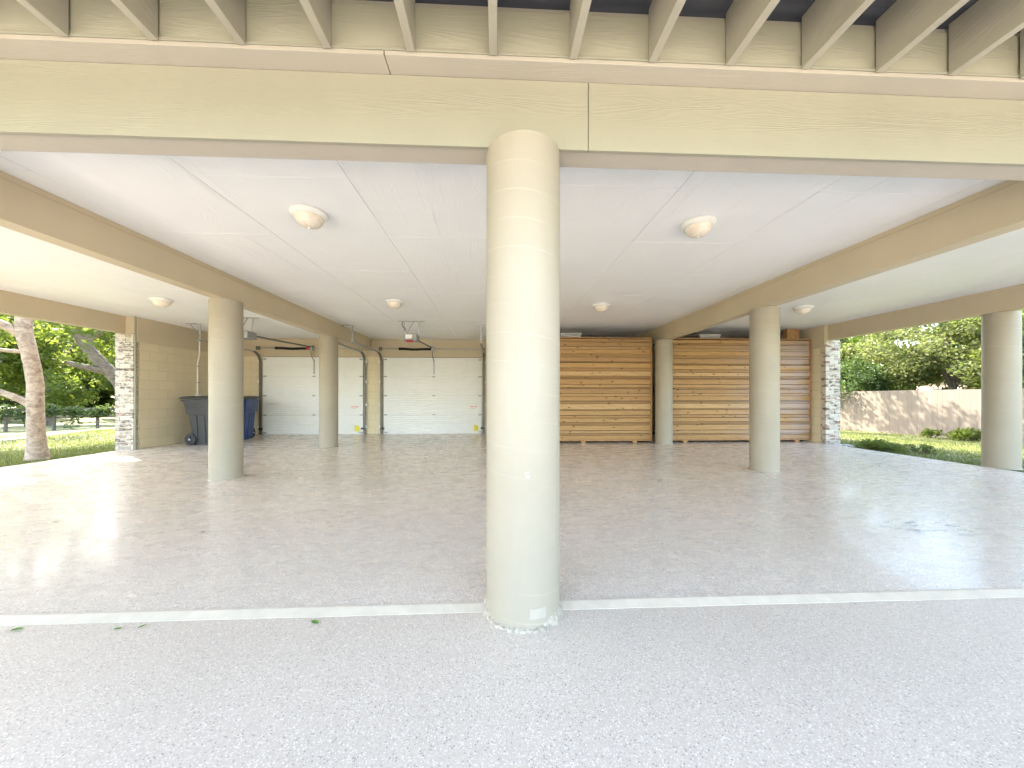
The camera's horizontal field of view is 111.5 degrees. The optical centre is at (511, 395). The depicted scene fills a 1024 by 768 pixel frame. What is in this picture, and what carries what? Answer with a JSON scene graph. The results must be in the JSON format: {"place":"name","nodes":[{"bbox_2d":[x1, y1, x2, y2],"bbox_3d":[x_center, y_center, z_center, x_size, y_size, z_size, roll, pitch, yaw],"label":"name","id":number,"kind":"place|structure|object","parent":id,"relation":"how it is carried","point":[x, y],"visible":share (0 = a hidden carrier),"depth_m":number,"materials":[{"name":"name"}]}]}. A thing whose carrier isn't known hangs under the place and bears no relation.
{"place":"outdoors","nodes":[
{"label":"outdoors","id":0,"kind":"place"},
{"bbox_2d":[0,428,113,441],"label":"dirt path","id":1,"kind":"structure","parent":0,"point":[13,438],"depth_m":11.09,"materials":[{"name":"beige soil"}]},
{"bbox_2d":[0,428,115,466],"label":"grass","id":2,"kind":"structure","parent":0,"point":[68,449],"depth_m":8.14,"materials":[{"name":"green plant"}]},
{"bbox_2d":[68,324,937,384],"label":"sky","id":3,"kind":"structure","parent":0,"point":[931,324],"materials":[{"name":"white"}]},
{"bbox_2d":[0,597,1023,767],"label":"apron","id":4,"kind":"object","parent":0,"point":[914,684],"visible":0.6,"depth_m":1.31,"materials":[{"name":"grey concrete"}]},
{"bbox_2d":[0,433,1023,613],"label":"garage floor","id":5,"kind":"structure","parent":0,"point":[290,520],"depth_m":2.97,"materials":[{"name":"grey concrete"}]},
{"bbox_2d":[115,334,137,450],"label":"brick pier","id":6,"kind":"structure","parent":5,"relation":"on","point":[124,391],"depth_m":7.04,"materials":[{"name":"white brick"}]},
{"bbox_2d":[134,316,207,448],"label":"block wall","id":7,"kind":"structure","parent":5,"relation":"on","point":[168,354],"depth_m":7.69,"materials":[{"name":"beige paint"}]},
{"bbox_2d":[195,341,200,395],"bbox_3d":[-7.676,-0.749,8.524,0.066,1.698,0.120,0,0,-3],"label":"conduit","id":8,"kind":"object","parent":7,"relation":"attached to","point":[197,382],"visible":0.74,"depth_m":8.53,"materials":[{"name":"metal"}]},
{"bbox_2d":[179,396,207,444],"bbox_3d":[-6.864,0.556,7.980,0.957,1.088,0.752,0,0,-3],"label":"wheeled bin","id":9,"kind":"object","parent":5,"relation":"on","point":[196,408],"visible":0.56,"depth_m":7.68,"materials":[{"name":"grey plastic"}]},
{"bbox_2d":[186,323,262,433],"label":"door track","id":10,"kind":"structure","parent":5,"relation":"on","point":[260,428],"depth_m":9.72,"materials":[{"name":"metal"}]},
{"bbox_2d":[207,297,243,480],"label":"column","id":11,"kind":"structure","parent":5,"relation":"on","point":[225,388],"depth_m":4.52,"materials":[{"name":"beige paint"}]},
{"bbox_2d":[244,396,261,439],"bbox_3d":[-6.910,0.556,8.786,0.752,1.088,0.957,0,0,-17],"label":"wheeled bin","id":12,"kind":"object","parent":5,"relation":"on","point":[251,405],"visible":0.37,"depth_m":8.79,"materials":[{"name":"blue plastic"}]},
{"bbox_2d":[319,335,337,447],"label":"column","id":13,"kind":"structure","parent":5,"relation":"on","point":[328,391],"depth_m":7.34,"materials":[{"name":"beige paint"}]},
{"bbox_2d":[338,326,367,433],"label":"door track","id":14,"kind":"structure","parent":5,"relation":"on","point":[365,382],"depth_m":9.85,"materials":[{"name":"metal"}]},
{"bbox_2d":[244,338,486,434],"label":"garage wall","id":15,"kind":"structure","parent":5,"relation":"on","point":[251,375],"depth_m":9.93,"materials":[{"name":"beige paint"}]},
{"bbox_2d":[261,351,362,434],"bbox_3d":[-5.600,-0.120,9.786,2.792,2.441,0.206,0,0,-3],"label":"garage door","id":16,"kind":"structure","parent":15,"relation":"attached to","point":[290,395],"depth_m":9.81,"materials":[{"name":"white metal"}]},
{"bbox_2d":[259,345,358,350],"bbox_3d":[-5.596,-1.320,9.714,2.850,0.160,0.090,0,0,-3],"label":"torsion spring","id":17,"kind":"object","parent":16,"relation":"attached to","point":[297,348],"visible":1,"depth_m":9.67,"materials":[{"name":"metal"}]},
{"bbox_2d":[263,415,362,434],"bbox_3d":[-5.602,0.827,9.841,2.750,0.542,0.045,0,0,-3],"label":"door section","id":18,"kind":"structure","parent":16,"relation":"in","point":[272,424],"depth_m":9.81,"materials":[{"name":"white metal"}]},
{"bbox_2d":[263,396,362,414],"bbox_3d":[-5.602,0.282,9.841,2.750,0.542,0.045,0,0,-3],"label":"door section","id":19,"kind":"structure","parent":16,"relation":"in","point":[272,405],"depth_m":9.81,"materials":[{"name":"white metal"}]},
{"bbox_2d":[263,376,362,395],"bbox_3d":[-5.602,-0.263,9.841,2.750,0.542,0.045,0,0,-3],"label":"door section","id":20,"kind":"structure","parent":16,"relation":"in","point":[272,385],"depth_m":9.81,"materials":[{"name":"white metal"}]},
{"bbox_2d":[263,357,362,376],"bbox_3d":[-5.602,-0.808,9.841,2.750,0.542,0.045,0,0,-3],"label":"door section","id":21,"kind":"structure","parent":16,"relation":"in","point":[272,366],"depth_m":9.81,"materials":[{"name":"white metal"}]},
{"bbox_2d":[343,325,383,433],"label":"door track","id":22,"kind":"structure","parent":15,"relation":"attached to","point":[380,381],"depth_m":9.87,"materials":[{"name":"metal"}]},
{"bbox_2d":[381,346,480,351],"bbox_3d":[-2.255,-1.320,9.864,2.880,0.160,0.090,0,0,-3],"label":"torsion spring","id":23,"kind":"object","parent":15,"relation":"attached to","point":[417,349],"visible":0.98,"depth_m":9.83,"materials":[{"name":"metal"}]},
{"bbox_2d":[383,351,481,433],"bbox_3d":[-2.258,-0.120,9.936,2.822,2.441,0.206,0,0,-3],"label":"garage door","id":24,"kind":"structure","parent":15,"relation":"attached to","point":[432,395],"depth_m":9.97,"materials":[{"name":"white metal"}]},
{"bbox_2d":[384,415,481,433],"bbox_3d":[-2.260,0.827,9.991,2.780,0.542,0.045,0,0,-3],"label":"door section","id":25,"kind":"structure","parent":24,"relation":"in","point":[393,424],"depth_m":9.97,"materials":[{"name":"white metal"}]},
{"bbox_2d":[384,396,481,414],"bbox_3d":[-2.260,0.282,9.991,2.780,0.542,0.045,0,0,-3],"label":"door section","id":26,"kind":"structure","parent":24,"relation":"in","point":[393,405],"depth_m":9.97,"materials":[{"name":"white metal"}]},
{"bbox_2d":[384,377,481,395],"bbox_3d":[-2.260,-0.263,9.991,2.780,0.542,0.045,0,0,-3],"label":"door section","id":27,"kind":"structure","parent":24,"relation":"in","point":[393,386],"depth_m":9.97,"materials":[{"name":"white metal"}]},
{"bbox_2d":[384,357,481,376],"bbox_3d":[-2.260,-0.808,9.991,2.780,0.542,0.045,0,0,-3],"label":"door section","id":28,"kind":"structure","parent":24,"relation":"in","point":[393,367],"depth_m":9.97,"materials":[{"name":"white metal"}]},
{"bbox_2d":[477,326,485,432],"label":"door track","id":29,"kind":"structure","parent":5,"relation":"on","point":[484,381],"depth_m":10.00,"materials":[{"name":"metal"}]},
{"bbox_2d":[0,588,1023,625],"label":"step edge","id":30,"kind":"object","parent":5,"relation":"on","point":[352,610],"visible":0.82,"depth_m":1.82,"materials":[{"name":"white paint"}]},
{"bbox_2d":[483,130,562,633],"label":"column","id":31,"kind":"structure","parent":5,"relation":"on","point":[523,391],"depth_m":1.66,"materials":[{"name":"beige paint"}]},
{"bbox_2d":[0,59,1023,180],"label":"beam","id":32,"kind":"structure","parent":31,"relation":"on","point":[76,107],"depth_m":1.78,"materials":[{"name":"beige paint"}]},
{"bbox_2d":[0,0,1023,100],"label":"deck","id":33,"kind":"structure","parent":32,"relation":"on","point":[974,49],"depth_m":1.66,"materials":[{"name":"beige paint"}]},
{"bbox_2d":[560,337,651,442],"bbox_3d":[1.550,-0.118,8.050,3.390,2.437,0.116,0,0,-3],"label":"cedar screen","id":34,"kind":"object","parent":5,"relation":"on","point":[605,388],"visible":0.55,"depth_m":8.04,"materials":[{"name":"brown wood"}]},
{"bbox_2d":[652,345,654,432],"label":"storage wall","id":35,"kind":"structure","parent":5,"relation":"on","point":[653,388],"depth_m":10.30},
{"bbox_2d":[655,339,672,444],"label":"column","id":36,"kind":"structure","parent":5,"relation":"on","point":[663,391],"depth_m":7.80,"materials":[{"name":"beige paint"}]},
{"bbox_2d":[673,338,810,442],"bbox_3d":[5.369,-0.118,8.221,3.425,2.437,0.116,0,0,-3],"label":"cedar screen","id":37,"kind":"object","parent":5,"relation":"on","point":[710,388],"visible":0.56,"depth_m":8.17,"materials":[{"name":"brown wood"}]},
{"bbox_2d":[783,329,798,340],"bbox_3d":[6.758,-1.274,8.442,0.300,0.648,0.140,0,0,-3],"label":"cardboard box","id":38,"kind":"object","parent":37,"relation":"on","point":[790,333],"visible":0.45,"depth_m":8.37,"materials":[{"name":"brown cardboard"}]},
{"bbox_2d":[749,306,780,472],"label":"column","id":39,"kind":"structure","parent":5,"relation":"on","point":[764,389],"depth_m":4.95,"materials":[{"name":"beige paint"}]},
{"bbox_2d":[780,325,824,442],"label":"block wall","id":40,"kind":"structure","parent":5,"relation":"on","point":[816,335],"depth_m":8.16,"materials":[{"name":"beige paint"}]},
{"bbox_2d":[821,340,840,443],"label":"brick pier","id":41,"kind":"structure","parent":5,"relation":"on","point":[830,392],"depth_m":7.92,"materials":[{"name":"white brick"}]},
{"bbox_2d":[980,310,1023,469],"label":"column","id":42,"kind":"structure","parent":5,"relation":"on","point":[1001,390],"depth_m":5.23,"materials":[{"name":"beige paint"}]},
{"bbox_2d":[825,284,1023,339],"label":"beam","id":43,"kind":"structure","parent":42,"relation":"on","point":[1010,298],"depth_m":6.01,"materials":[{"name":"beige paint"}]},
{"bbox_2d":[0,396,1023,471],"bbox_3d":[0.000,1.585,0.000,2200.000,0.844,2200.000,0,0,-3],"label":"lawn","id":44,"kind":"structure","parent":0,"point":[15,427],"depth_m":14.41,"materials":[{"name":"green plant"}]},
{"bbox_2d":[0,379,53,408],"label":"background tree","id":45,"kind":"object","parent":44,"relation":"on","point":[9,402],"visible":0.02,"depth_m":25.41,"materials":[{"name":"green plant"}]},
{"bbox_2d":[0,314,64,348],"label":"slim tree","id":46,"kind":"object","parent":44,"relation":"on","point":[8,337],"visible":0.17,"depth_m":11.97,"materials":[{"name":"green plant"}]},
{"bbox_2d":[0,316,111,461],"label":"shade tree","id":47,"kind":"object","parent":44,"relation":"on","point":[21,329],"visible":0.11,"depth_m":6.22,"materials":[{"name":"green plant"}]},
{"bbox_2d":[0,315,115,424],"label":"background tree","id":48,"kind":"object","parent":44,"relation":"on","point":[54,367],"visible":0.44,"depth_m":20.70,"materials":[{"name":"green plant"}]},
{"bbox_2d":[0,403,115,431],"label":"vine fence","id":49,"kind":"object","parent":44,"relation":"on","point":[19,411],"visible":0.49,"depth_m":16.70,"materials":[{"name":"green plant"}]},
{"bbox_2d":[34,320,119,397],"bbox_3d":[-11.888,-2.382,9.747,5.783,7.457,5.657,0,0,-43],"label":"leaning tree","id":50,"kind":"object","parent":44,"relation":"on","point":[101,363],"visible":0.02,"depth_m":9.48,"materials":[{"name":"green plant"}]},
{"bbox_2d":[50,335,113,406],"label":"background tree","id":51,"kind":"object","parent":44,"relation":"on","point":[101,393],"depth_m":41.57,"materials":[{"name":"green plant"}]},
{"bbox_2d":[64,328,114,391],"bbox_3d":[-34.451,-3.981,32.506,9.878,12.552,10.574,0,0,-30],"label":"background tree","id":52,"kind":"object","parent":44,"relation":"on","point":[106,383],"visible":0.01,"depth_m":29.10,"materials":[{"name":"green plant"}]},
{"bbox_2d":[101,335,114,352],"bbox_3d":[-25.561,-3.167,26.760,7.318,10.772,7.706,0,0,35],"label":"background tree","id":53,"kind":"object","parent":44,"relation":"on","point":[108,344],"depth_m":24.42,"materials":[{"name":"green plant"}]},
{"bbox_2d":[3,331,1023,415],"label":"wood","id":54,"kind":"object","parent":44,"relation":"on","point":[110,400],"depth_m":38.78,"materials":[{"name":"green plant"}]},
{"bbox_2d":[840,355,918,406],"bbox_3d":[16.825,-0.050,17.456,4.583,3.839,4.023,0,0,-3],"label":"hedge tree","id":55,"kind":"object","parent":44,"relation":"on","point":[860,377],"visible":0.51,"depth_m":16.27,"materials":[{"name":"green plant"}]},
{"bbox_2d":[855,437,909,452],"bbox_3d":[7.890,1.053,7.403,0.934,0.363,0.786,0,0,-3],"label":"shrub","id":56,"kind":"object","parent":44,"relation":"on","point":[881,444],"visible":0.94,"depth_m":7.26,"materials":[{"name":"green plant"}]},
{"bbox_2d":[838,324,930,389],"bbox_3d":[19.683,-2.666,20.830,7.275,9.269,6.823,0,0,-3],"label":"hedge tree","id":57,"kind":"object","parent":44,"relation":"on","point":[847,350],"visible":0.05,"depth_m":19.16,"materials":[{"name":"green plant"}]},
{"bbox_2d":[903,443,937,453],"bbox_3d":[8.422,1.116,7.148,0.460,0.253,0.377,0,0,-3],"label":"weed","id":58,"kind":"object","parent":44,"relation":"on","point":[928,448],"visible":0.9,"depth_m":7.13,"materials":[{"name":"green plant"}]},
{"bbox_2d":[919,427,942,437],"bbox_3d":[15.754,1.427,13.103,0.525,0.448,0.588,0,0,-32],"label":"bush","id":59,"kind":"object","parent":44,"relation":"on","point":[926,431],"visible":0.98,"depth_m":13.07,"materials":[{"name":"green plant"}]},
{"bbox_2d":[840,389,1023,443],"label":"plank fence","id":60,"kind":"object","parent":44,"relation":"on","point":[912,412],"visible":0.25,"depth_m":14.13,"materials":[{"name":"brown wood"}]},
{"bbox_2d":[854,315,1023,389],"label":"hedge tree","id":61,"kind":"object","parent":44,"relation":"on","point":[911,365],"visible":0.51,"depth_m":14.96,"materials":[{"name":"green plant"}]},
{"bbox_2d":[917,381,965,389],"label":"neighbour house","id":62,"kind":"structure","parent":44,"relation":"on","point":[926,387],"depth_m":25.04,"materials":[{"name":"beige paint"}]},
{"bbox_2d":[927,326,980,387],"bbox_3d":[24.693,-2.421,16.254,8.310,8.505,6.574,0,0,-16],"label":"hedge tree","id":63,"kind":"object","parent":44,"relation":"on","point":[965,343],"visible":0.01,"depth_m":17.59,"materials":[{"name":"green plant"}]},
{"bbox_2d":[942,427,980,440],"bbox_3d":[16.026,1.372,12.359,1.013,0.561,0.974,0,0,-3],"label":"bush","id":64,"kind":"object","parent":44,"relation":"on","point":[967,434],"visible":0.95,"depth_m":12.19,"materials":[{"name":"green plant"}]},
{"bbox_2d":[967,309,1023,388],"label":"hedge tree","id":65,"kind":"object","parent":44,"relation":"on","point":[972,355],"visible":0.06,"depth_m":13.06,"materials":[{"name":"green plant"}]},
{"bbox_2d":[840,429,1023,471],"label":"grass","id":66,"kind":"structure","parent":0,"point":[942,443],"depth_m":9.01,"materials":[{"name":"green plant"}]},
{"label":"ceiling deck","id":67,"kind":"structure","parent":0,"visible":0},
{"bbox_2d":[0,150,1023,339],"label":"ceiling","id":68,"kind":"structure","parent":67,"relation":"attached to","point":[412,236],"depth_m":3.62,"materials":[{"name":"white paint"}]},
{"bbox_2d":[0,290,133,333],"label":"beam","id":69,"kind":"structure","parent":68,"relation":"attached to","point":[22,305],"depth_m":6.03,"materials":[{"name":"beige paint"}]},
{"bbox_2d":[149,297,173,307],"bbox_3d":[-5.826,-1.529,5.795,0.299,0.141,0.299,0,0,-3],"label":"ceiling light","id":70,"kind":"object","parent":68,"relation":"attached to","point":[161,302],"visible":1,"depth_m":5.72,"materials":[{"name":"white glass"}]},
{"bbox_2d":[0,170,370,349],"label":"beam","id":71,"kind":"structure","parent":68,"relation":"attached to","point":[26,208],"depth_m":3.38,"materials":[{"name":"beige paint"}]},
{"bbox_2d":[244,317,313,347],"bbox_3d":[-5.543,-1.379,8.410,0.560,0.438,2.821,0,0,-3],"label":"door opener","id":72,"kind":"object","parent":68,"relation":"hanging from","point":[249,335],"depth_m":7.24,"materials":[{"name":"metal"}]},
{"bbox_2d":[289,204,327,228],"bbox_3d":[-1.779,-1.529,3.053,0.299,0.141,0.299,0,0,-3],"label":"ceiling light","id":73,"kind":"object","parent":68,"relation":"attached to","point":[308,216],"visible":1,"depth_m":2.98,"materials":[{"name":"white glass"}]},
{"bbox_2d":[385,299,403,308],"bbox_3d":[-1.986,-1.529,5.897,0.299,0.141,0.299,0,0,-3],"label":"ceiling light","id":74,"kind":"object","parent":68,"relation":"attached to","point":[395,303],"visible":1,"depth_m":5.81,"materials":[{"name":"white glass"}]},
{"bbox_2d":[398,321,431,347],"bbox_3d":[-2.219,-1.361,8.633,0.560,0.473,2.675,0,0,-3],"label":"door opener","id":75,"kind":"object","parent":68,"relation":"hanging from","point":[410,337],"depth_m":7.48,"materials":[{"name":"grey plastic"}]},
{"bbox_2d":[560,333,581,336],"bbox_3d":[1.524,-1.557,9.078,0.560,0.084,0.180,0,0,-3],"label":"strip light","id":76,"kind":"object","parent":68,"relation":"attached to","point":[570,334],"visible":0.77,"depth_m":9.00,"materials":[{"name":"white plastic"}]},
{"bbox_2d":[593,303,609,312],"bbox_3d":[1.576,-1.529,6.147,0.299,0.141,0.299,0,0,-3],"label":"ceiling light","id":77,"kind":"object","parent":68,"relation":"attached to","point":[601,307],"visible":1,"depth_m":6.06,"materials":[{"name":"white glass"}]},
{"bbox_2d":[680,215,716,237],"bbox_3d":[1.727,-1.529,3.231,0.299,0.141,0.299,0,0,-3],"label":"ceiling light","id":78,"kind":"object","parent":68,"relation":"attached to","point":[698,226],"visible":1,"depth_m":3.15,"materials":[{"name":"white glass"}]},
{"bbox_2d":[696,334,720,337],"bbox_3d":[5.211,-1.557,9.243,0.560,0.084,0.180,0,0,-3],"label":"strip light","id":79,"kind":"object","parent":68,"relation":"attached to","point":[706,336],"visible":0.85,"depth_m":9.16,"materials":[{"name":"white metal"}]},
{"bbox_2d":[793,305,813,314],"bbox_3d":[5.272,-1.529,6.313,0.299,0.141,0.299,0,0,-3],"label":"ceiling light","id":80,"kind":"object","parent":68,"relation":"attached to","point":[804,309],"visible":1,"depth_m":6.24,"materials":[{"name":"white glass"}]},
{"bbox_2d":[634,180,1023,345],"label":"beam","id":81,"kind":"structure","parent":68,"relation":"attached to","point":[993,211],"depth_m":3.42,"materials":[{"name":"beige paint"}]}
]}

